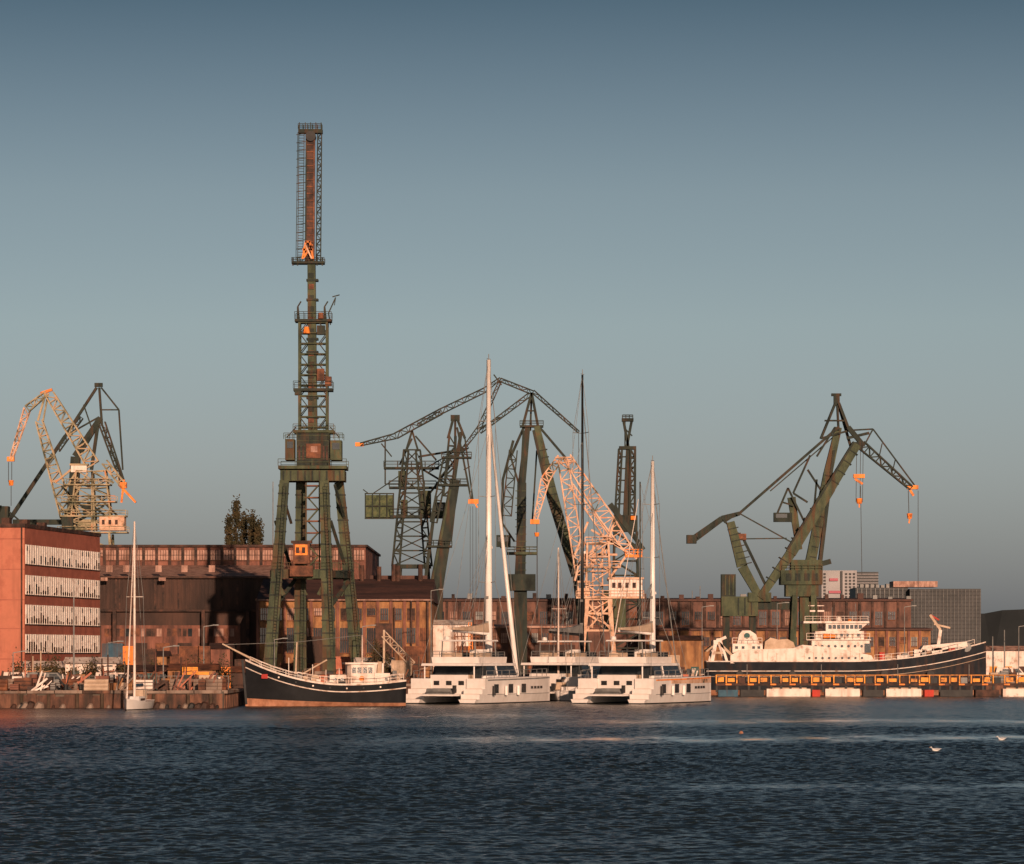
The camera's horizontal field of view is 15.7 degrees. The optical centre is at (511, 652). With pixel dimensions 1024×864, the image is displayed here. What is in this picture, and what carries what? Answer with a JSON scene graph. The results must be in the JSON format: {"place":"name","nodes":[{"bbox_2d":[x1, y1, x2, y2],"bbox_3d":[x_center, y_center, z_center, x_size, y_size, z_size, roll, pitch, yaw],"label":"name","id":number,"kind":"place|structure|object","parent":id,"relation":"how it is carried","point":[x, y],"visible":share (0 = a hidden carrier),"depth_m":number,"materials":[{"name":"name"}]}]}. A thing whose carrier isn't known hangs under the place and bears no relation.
{"place":"outdoors","nodes":[
{"label":"outdoors","id":0,"kind":"place"},
{"bbox_2d":[0,694,1023,863],"bbox_3d":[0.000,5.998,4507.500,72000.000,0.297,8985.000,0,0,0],"label":"water","id":1,"kind":"structure","parent":0,"point":[823,779],"depth_m":170.55,"materials":[{"name":"blue liquid"}]},
{"bbox_2d":[10,701,215,707],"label":"waterline rubble","id":2,"kind":"object","parent":1,"relation":"in","point":[203,704],"visible":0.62,"depth_m":402.92,"materials":[{"name":"stone"}]},
{"bbox_2d":[20,693,212,707],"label":"timber fender","id":3,"kind":"object","parent":1,"relation":"in","point":[102,699],"visible":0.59,"depth_m":403.30,"materials":[{"name":"brown wood"}]},
{"bbox_2d":[123,521,154,709],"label":"moored sailing yacht","id":4,"kind":"object","parent":1,"relation":"on","point":[137,700],"visible":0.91,"depth_m":391.53,"materials":[{"name":"white plastic"}]},
{"bbox_2d":[222,635,405,705],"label":"black fishing cutter","id":5,"kind":"object","parent":1,"relation":"in","point":[361,683],"visible":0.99,"depth_m":418.50,"materials":[{"name":"paint"}]},
{"bbox_2d":[352,667,371,672],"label":"wheelhouse window","id":6,"kind":"structure","parent":5,"relation":"in","point":[359,669],"depth_m":419.28,"materials":[{"name":"grey glass"}]},
{"bbox_2d":[406,354,549,703],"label":"sailing catamaran","id":7,"kind":"object","parent":1,"relation":"on","point":[486,675],"visible":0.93,"depth_m":443.00,"materials":[{"name":"white plastic"}]},
{"bbox_2d":[494,684,525,692],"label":"hull window","id":8,"kind":"structure","parent":7,"relation":"in","point":[523,688],"depth_m":441.77,"materials":[{"name":"black glass"}]},
{"bbox_2d":[518,369,606,693],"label":"sailing catamaran","id":9,"kind":"object","parent":1,"relation":"on","point":[575,662],"visible":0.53,"depth_m":469.60,"materials":[{"name":"white plastic"}]},
{"bbox_2d":[548,548,577,700],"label":"moored sailing yacht","id":10,"kind":"object","parent":1,"relation":"on","point":[557,695],"visible":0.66,"depth_m":465.81,"materials":[{"name":"white plastic"}]},
{"bbox_2d":[571,455,710,703],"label":"sailing catamaran","id":11,"kind":"object","parent":1,"relation":"on","point":[651,675],"visible":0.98,"depth_m":440.20,"materials":[{"name":"white plastic"}]},
{"bbox_2d":[611,482,688,675],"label":"moored sailing yacht","id":12,"kind":"object","parent":1,"relation":"on","point":[640,516],"visible":0.16,"depth_m":480.31,"materials":[{"name":"metal"}]},
{"bbox_2d":[704,599,985,694],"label":"stern trawler","id":13,"kind":"object","parent":1,"relation":"on","point":[838,646],"visible":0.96,"depth_m":527.60,"materials":[{"name":"paint"}]},
{"bbox_2d":[828,625,861,628],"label":"wheelhouse window","id":14,"kind":"structure","parent":13,"relation":"in","point":[829,626],"depth_m":528.08,"materials":[{"name":"grey glass"}]},
{"bbox_2d":[715,664,1023,696],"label":"floating pontoon","id":15,"kind":"object","parent":1,"relation":"on","point":[892,692],"visible":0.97,"depth_m":511.10,"materials":[{"name":"metal"}]},
{"bbox_2d":[0,0,1023,613],"label":"sky","id":16,"kind":"structure","parent":0,"point":[734,217],"materials":[{"name":"blue"}]},
{"bbox_2d":[18,682,1006,707],"bbox_3d":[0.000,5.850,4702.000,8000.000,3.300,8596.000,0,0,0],"label":"yard surface","id":17,"kind":"object","parent":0,"point":[62,695],"visible":0.07,"depth_m":404.00,"materials":[{"name":"brown concrete"}]},
{"bbox_2d":[0,527,24,675],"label":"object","id":18,"kind":"structure","parent":17,"relation":"on","point":[10,588],"depth_m":440.07,"materials":[{"name":"brick"}]},
{"bbox_2d":[0,538,23,659],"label":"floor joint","id":19,"kind":"object","parent":18,"relation":"attached to","point":[11,599],"visible":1,"depth_m":440.05,"materials":[{"name":"red brick"}]},
{"bbox_2d":[21,527,21,663],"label":"drainpipe","id":20,"kind":"object","parent":18,"relation":"attached to","point":[21,595],"visible":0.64,"depth_m":439.75,"materials":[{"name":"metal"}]},
{"bbox_2d":[27,659,56,672],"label":"shrub","id":21,"kind":"object","parent":17,"relation":"on","point":[46,668],"visible":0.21,"depth_m":424.88,"materials":[{"name":"green plant"}]},
{"bbox_2d":[21,661,65,674],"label":"shrub","id":22,"kind":"object","parent":17,"relation":"on","point":[62,664],"visible":0.15,"depth_m":431.12,"materials":[{"name":"green plant"}]},
{"bbox_2d":[27,672,62,681],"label":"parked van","id":23,"kind":"object","parent":17,"relation":"on","point":[56,676],"visible":0.07,"depth_m":419.00,"materials":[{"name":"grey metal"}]},
{"bbox_2d":[39,647,65,673],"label":"shrub","id":24,"kind":"object","parent":17,"relation":"on","point":[55,667],"visible":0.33,"depth_m":427.90,"materials":[{"name":"green plant"}]},
{"bbox_2d":[25,528,99,663],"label":"walls","id":25,"kind":"structure","parent":17,"relation":"on","point":[48,538],"depth_m":455.96,"materials":[{"name":"red brick"}]},
{"bbox_2d":[0,524,100,536],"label":"parapet","id":26,"kind":"structure","parent":25,"relation":"on","point":[49,529],"depth_m":450.92,"materials":[{"name":"brick"}]},
{"bbox_2d":[1,518,46,525],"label":"roof vent","id":27,"kind":"object","parent":26,"relation":"on","point":[9,521],"visible":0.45,"depth_m":459.55,"materials":[{"name":"metal"}]},
{"bbox_2d":[25,564,100,653],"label":"sill","id":28,"kind":"structure","parent":25,"relation":"attached to","point":[63,597],"depth_m":456.51,"materials":[{"name":"metal"}]},
{"bbox_2d":[25,544,99,652],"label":"window band","id":29,"kind":"object","parent":28,"relation":"attached to","point":[71,583],"depth_m":456.66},
{"bbox_2d":[26,544,89,652],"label":"mullion","id":30,"kind":"object","parent":29,"relation":"attached to","point":[64,596],"visible":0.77,"depth_m":453.43},
{"bbox_2d":[27,546,98,640],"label":"pane","id":31,"kind":"object","parent":29,"relation":"attached to","point":[63,608],"visible":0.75,"depth_m":460.83,"materials":[{"name":"grey glass"}]},
{"bbox_2d":[27,556,99,651],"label":"window pane","id":32,"kind":"object","parent":29,"relation":"in","point":[61,593],"visible":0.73,"depth_m":454.29,"materials":[{"name":"glass"}]},
{"bbox_2d":[27,558,99,651],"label":"window pane","id":33,"kind":"object","parent":29,"relation":"in","point":[32,647],"visible":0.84,"depth_m":454.29,"materials":[{"name":"glass"}]},
{"bbox_2d":[0,383,124,528],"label":"dark portal crane","id":34,"kind":"object","parent":17,"relation":"on","point":[95,426],"visible":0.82,"depth_m":659.65,"materials":[{"name":"paint"}]},
{"bbox_2d":[7,388,135,544],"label":"rusty lattice crane","id":35,"kind":"object","parent":17,"relation":"on","point":[110,521],"visible":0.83,"depth_m":619.24,"materials":[{"name":"yellow paint"}]},
{"bbox_2d":[73,586,74,674],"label":"flag pole","id":36,"kind":"object","parent":17,"relation":"on","point":[73,633],"visible":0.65,"depth_m":417.94,"materials":[{"name":"grey metal"}]},
{"bbox_2d":[78,656,100,677],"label":"shrub","id":37,"kind":"object","parent":17,"relation":"on","point":[93,670],"visible":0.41,"depth_m":429.77,"materials":[{"name":"green plant"}]},
{"bbox_2d":[64,657,122,674],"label":"white shed","id":38,"kind":"structure","parent":17,"relation":"on","point":[78,663],"depth_m":432.47,"materials":[{"name":"paint"}]},
{"bbox_2d":[102,643,123,663],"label":"shipping container","id":39,"kind":"object","parent":17,"relation":"on","point":[115,649],"visible":0.38,"depth_m":450.00,"materials":[{"name":"blue metal"}]},
{"bbox_2d":[123,646,132,664],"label":"shipping container","id":40,"kind":"object","parent":17,"relation":"on","point":[125,653],"visible":0.17,"depth_m":450.06,"materials":[{"name":"orange metal"}]},
{"bbox_2d":[115,665,167,689],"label":"timber shed","id":41,"kind":"structure","parent":17,"relation":"on","point":[149,669],"depth_m":424.00,"materials":[{"name":"wood"}]},
{"bbox_2d":[136,649,156,664],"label":"shipping container","id":42,"kind":"object","parent":17,"relation":"on","point":[141,659],"visible":0.24,"depth_m":452.06,"materials":[{"name":"metal"}]},
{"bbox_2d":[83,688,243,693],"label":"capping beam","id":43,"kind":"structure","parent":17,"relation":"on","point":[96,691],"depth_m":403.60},
{"bbox_2d":[157,651,171,677],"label":"brick hut","id":44,"kind":"object","parent":17,"relation":"on","point":[167,654],"visible":0.06,"depth_m":500.03,"materials":[{"name":"brick"}]},
{"bbox_2d":[167,664,221,677],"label":"orange workshop","id":45,"kind":"structure","parent":17,"relation":"on","point":[203,669],"depth_m":425.28,"materials":[{"name":"metal"}]},
{"bbox_2d":[179,646,210,663],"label":"shipping container","id":46,"kind":"object","parent":17,"relation":"on","point":[193,651],"visible":0.35,"depth_m":455.06,"materials":[{"name":"metal"}]},
{"bbox_2d":[209,643,234,666],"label":"brick hut","id":47,"kind":"object","parent":17,"relation":"on","point":[218,649],"visible":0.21,"depth_m":470.00,"materials":[{"name":"brick"}]},
{"bbox_2d":[210,653,236,688],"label":"shrub","id":48,"kind":"object","parent":17,"relation":"on","point":[221,672],"visible":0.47,"depth_m":429.75,"materials":[{"name":"green plant"}]},
{"bbox_2d":[222,513,236,544],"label":"poplar tree","id":49,"kind":"object","parent":17,"relation":"on","point":[228,531],"visible":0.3,"depth_m":693.53,"materials":[{"name":"green plant"}]},
{"bbox_2d":[228,494,243,544],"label":"poplar tree","id":50,"kind":"object","parent":17,"relation":"on","point":[236,511],"visible":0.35,"depth_m":696.55,"materials":[{"name":"green plant"}]},
{"bbox_2d":[229,666,244,687],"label":"timber shed","id":51,"kind":"structure","parent":17,"relation":"on","point":[236,672],"depth_m":440.00,"materials":[{"name":"wood"}]},
{"bbox_2d":[231,674,240,687],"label":"door","id":52,"kind":"structure","parent":51,"relation":"in","point":[237,681],"depth_m":439.94,"materials":[{"name":"brown metal"}]},
{"bbox_2d":[100,545,380,665],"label":"shipyard warehouse","id":53,"kind":"structure","parent":17,"relation":"on","point":[189,593],"depth_m":575.01,"materials":[{"name":"brick"}]},
{"bbox_2d":[123,643,169,650],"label":"aisle door","id":54,"kind":"structure","parent":53,"relation":"in","point":[159,646],"depth_m":574.91,"materials":[{"name":"metal"}]},
{"bbox_2d":[117,629,212,635],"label":"aisle window","id":55,"kind":"structure","parent":53,"relation":"in","point":[149,632],"depth_m":574.91,"materials":[{"name":"glass"}]},
{"bbox_2d":[104,629,227,635],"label":"aisle window","id":56,"kind":"structure","parent":53,"relation":"in","point":[106,631],"depth_m":574.91,"materials":[{"name":"glass"}]},
{"bbox_2d":[136,643,235,665],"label":"aisle door","id":57,"kind":"structure","parent":53,"relation":"in","point":[138,645],"depth_m":574.91,"materials":[{"name":"brown metal"}]},
{"bbox_2d":[141,629,233,635],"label":"aisle window","id":58,"kind":"structure","parent":53,"relation":"in","point":[217,632],"depth_m":574.91,"materials":[{"name":"glass"}]},
{"bbox_2d":[162,629,239,635],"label":"aisle window","id":59,"kind":"structure","parent":53,"relation":"in","point":[237,631],"depth_m":574.91,"materials":[{"name":"glass"}]},
{"bbox_2d":[100,550,361,559],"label":"window frame","id":60,"kind":"structure","parent":53,"relation":"in","point":[100,550],"depth_m":599.86,"materials":[{"name":"metal"}]},
{"bbox_2d":[101,550,363,559],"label":"window","id":61,"kind":"structure","parent":53,"relation":"in","point":[186,552],"depth_m":599.86,"materials":[{"name":"glass"}]},
{"bbox_2d":[239,509,248,544],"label":"poplar tree","id":62,"kind":"object","parent":17,"relation":"on","point":[244,522],"visible":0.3,"depth_m":699.56,"materials":[{"name":"green plant"}]},
{"bbox_2d":[245,509,258,544],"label":"poplar tree","id":63,"kind":"object","parent":17,"relation":"on","point":[251,520],"visible":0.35,"depth_m":695.32,"materials":[{"name":"green plant"}]},
{"bbox_2d":[250,515,264,544],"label":"poplar tree","id":64,"kind":"object","parent":17,"relation":"on","point":[258,535],"visible":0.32,"depth_m":692.54,"materials":[{"name":"green plant"}]},
{"bbox_2d":[280,663,320,674],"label":"shipping container","id":65,"kind":"object","parent":17,"relation":"on","point":[291,666],"visible":0.22,"depth_m":520.06,"materials":[{"name":"metal"}]},
{"bbox_2d":[263,122,361,673],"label":"tower crane","id":66,"kind":"object","parent":17,"relation":"on","point":[312,451],"visible":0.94,"depth_m":503.85,"materials":[{"name":"green paint"}]},
{"bbox_2d":[336,657,350,673],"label":"hut","id":67,"kind":"object","parent":17,"relation":"on","point":[339,664],"visible":0.21,"depth_m":515.06,"materials":[{"name":"brick"}]},
{"bbox_2d":[256,564,438,676],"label":"sunlit brick hall","id":68,"kind":"structure","parent":17,"relation":"on","point":[399,609],"depth_m":545.00,"materials":[{"name":"brown brick"}]},
{"bbox_2d":[287,608,321,635],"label":"window","id":69,"kind":"structure","parent":68,"relation":"in","point":[290,611],"depth_m":544.98,"materials":[{"name":"glass"}]},
{"bbox_2d":[260,608,414,652],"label":"window","id":70,"kind":"structure","parent":68,"relation":"in","point":[370,611],"depth_m":544.98,"materials":[{"name":"brown glass"}]},
{"bbox_2d":[262,608,413,652],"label":"window frame","id":71,"kind":"structure","parent":68,"relation":"in","point":[262,608],"depth_m":544.84,"materials":[{"name":"metal"}]},
{"bbox_2d":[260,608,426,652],"bbox_3d":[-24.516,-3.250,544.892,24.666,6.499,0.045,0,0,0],"label":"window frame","id":72,"kind":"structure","parent":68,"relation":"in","point":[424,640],"depth_m":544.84,"materials":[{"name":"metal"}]},
{"bbox_2d":[277,628,425,652],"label":"window","id":73,"kind":"structure","parent":68,"relation":"in","point":[280,629],"depth_m":544.98,"materials":[{"name":"glass"}]},
{"bbox_2d":[340,608,414,619],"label":"window","id":74,"kind":"structure","parent":68,"relation":"in","point":[408,609],"depth_m":544.98,"materials":[{"name":"glass"}]},
{"bbox_2d":[364,638,390,672],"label":"shrub","id":75,"kind":"object","parent":17,"relation":"on","point":[377,657],"visible":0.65,"depth_m":501.90,"materials":[{"name":"green plant"}]},
{"bbox_2d":[380,644,393,672],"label":"shrub","id":76,"kind":"object","parent":17,"relation":"on","point":[389,660],"visible":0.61,"depth_m":502.77,"materials":[{"name":"green plant"}]},
{"bbox_2d":[374,630,414,680],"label":"mobile deck crane","id":77,"kind":"object","parent":17,"relation":"on","point":[398,652],"visible":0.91,"depth_m":499.61,"materials":[{"name":"beige metal"}]},
{"bbox_2d":[391,660,411,683],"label":"shipping container","id":78,"kind":"object","parent":17,"relation":"on","point":[401,667],"visible":0.66,"depth_m":500.06,"materials":[{"name":"beige metal"}]},
{"bbox_2d":[404,646,424,676],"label":"shipping container","id":79,"kind":"object","parent":17,"relation":"on","point":[413,652],"visible":0.46,"depth_m":515.06,"materials":[{"name":"metal"}]},
{"bbox_2d":[355,377,500,578],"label":"lattice harbour crane","id":80,"kind":"object","parent":17,"relation":"on","point":[379,506],"visible":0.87,"depth_m":608.50,"materials":[{"name":"green paint"}]},
{"bbox_2d":[433,620,472,669],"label":"quay kiosk","id":81,"kind":"object","parent":17,"relation":"on","point":[448,646],"visible":0.2,"depth_m":560.00,"materials":[{"name":"white paint"}]},
{"bbox_2d":[424,382,499,619],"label":"slender harbour crane","id":82,"kind":"object","parent":17,"relation":"on","point":[443,543],"visible":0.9,"depth_m":599.11,"materials":[{"name":"paint"}]},
{"bbox_2d":[454,622,495,652],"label":"steel scaffold","id":83,"kind":"object","parent":17,"relation":"on","point":[472,636],"visible":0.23,"depth_m":499.68,"materials":[{"name":"white metal"}]},
{"bbox_2d":[0,650,1023,690],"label":"quay stores","id":84,"kind":"structure","parent":17,"relation":"on","point":[68,681],"depth_m":409.94,"materials":[{"name":"metal"}]},
{"bbox_2d":[0,686,1023,707],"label":"sheet piling","id":85,"kind":"object","parent":17,"relation":"on","point":[170,700],"visible":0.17,"depth_m":403.88,"materials":[{"name":"brown metal"}]},
{"bbox_2d":[0,681,1023,693],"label":"capping beam","id":86,"kind":"structure","parent":17,"relation":"on","point":[124,691],"depth_m":403.60,"materials":[{"name":"concrete"}]},
{"bbox_2d":[471,624,591,673],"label":"shed","id":87,"kind":"structure","parent":17,"relation":"on","point":[503,642],"depth_m":640.00,"materials":[{"name":"paint"}]},
{"bbox_2d":[479,374,625,673],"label":"heavy harbour crane","id":88,"kind":"object","parent":17,"relation":"on","point":[521,581],"visible":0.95,"depth_m":588.97,"materials":[{"name":"paint"}]},
{"bbox_2d":[535,645,574,656],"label":"shipping container","id":89,"kind":"object","parent":17,"relation":"on","point":[548,649],"visible":0.25,"depth_m":530.00,"materials":[{"name":"black metal"}]},
{"bbox_2d":[530,454,644,652],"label":"salmon lattice crane","id":90,"kind":"object","parent":17,"relation":"on","point":[614,585],"visible":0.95,"depth_m":569.10,"materials":[{"name":"paint"}]},
{"bbox_2d":[610,414,638,652],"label":"narrow dock crane","id":91,"kind":"object","parent":17,"relation":"on","point":[627,516],"visible":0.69,"depth_m":639.17,"materials":[{"name":"paint"}]},
{"bbox_2d":[443,593,912,656],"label":"long brick warehouse","id":92,"kind":"structure","parent":17,"relation":"on","point":[876,612],"depth_m":690.00,"materials":[{"name":"brick"}]},
{"bbox_2d":[450,612,830,624],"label":"window","id":93,"kind":"structure","parent":92,"relation":"in","point":[493,613],"depth_m":689.92,"materials":[{"name":"glass"}]},
{"bbox_2d":[443,612,894,624],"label":"window frame","id":94,"kind":"structure","parent":92,"relation":"in","point":[532,615],"depth_m":689.92,"materials":[{"name":"metal"}]},
{"bbox_2d":[443,612,894,624],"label":"window","id":95,"kind":"structure","parent":92,"relation":"in","point":[761,614],"depth_m":689.92,"materials":[{"name":"brown glass"}]},
{"bbox_2d":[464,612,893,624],"bbox_3d":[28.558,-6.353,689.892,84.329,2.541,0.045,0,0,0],"label":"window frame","id":96,"kind":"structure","parent":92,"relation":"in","point":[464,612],"depth_m":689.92,"materials":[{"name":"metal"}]},
{"bbox_2d":[656,635,703,675],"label":"grey shed","id":97,"kind":"structure","parent":17,"relation":"on","point":[691,646],"depth_m":560.00,"materials":[{"name":"metal"}]},
{"bbox_2d":[642,628,932,668],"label":"brick hall","id":98,"kind":"structure","parent":17,"relation":"on","point":[888,641],"depth_m":664.92,"materials":[{"name":"paint"}]},
{"bbox_2d":[704,637,927,645],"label":"window","id":99,"kind":"structure","parent":98,"relation":"in","point":[708,638],"depth_m":664.95,"materials":[{"name":"brown glass"}]},
{"bbox_2d":[686,393,917,655],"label":"luffing harbour crane","id":100,"kind":"object","parent":17,"relation":"on","point":[802,580],"visible":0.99,"depth_m":578.71,"materials":[{"name":"paint"}]},
{"bbox_2d":[986,646,1023,674],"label":"grey shed","id":101,"kind":"structure","parent":17,"relation":"on","point":[1011,656],"depth_m":575.00,"materials":[{"name":"white paint"}]},
{"bbox_2d":[995,667,1023,676],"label":"parked van","id":102,"kind":"object","parent":17,"relation":"on","point":[998,669],"visible":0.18,"depth_m":560.00,"materials":[{"name":"white paint"}]},
{"bbox_2d":[816,570,877,597],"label":"white office tower","id":103,"kind":"structure","parent":0,"point":[837,583],"depth_m":1300.00,"materials":[{"name":"white concrete"}]},
{"bbox_2d":[824,573,854,597],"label":"window","id":104,"kind":"structure","parent":103,"relation":"in","point":[824,573],"depth_m":1299.69,"materials":[{"name":"glass"}]},
{"bbox_2d":[850,581,980,642],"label":"grey office block","id":105,"kind":"structure","parent":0,"point":[957,612],"depth_m":1150.00,"materials":[{"name":"paint"}]},
{"bbox_2d":[931,609,1023,650],"bbox_3d":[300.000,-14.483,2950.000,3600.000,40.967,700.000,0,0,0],"label":"hill","id":106,"kind":"structure","parent":0,"point":[995,624],"depth_m":2628.99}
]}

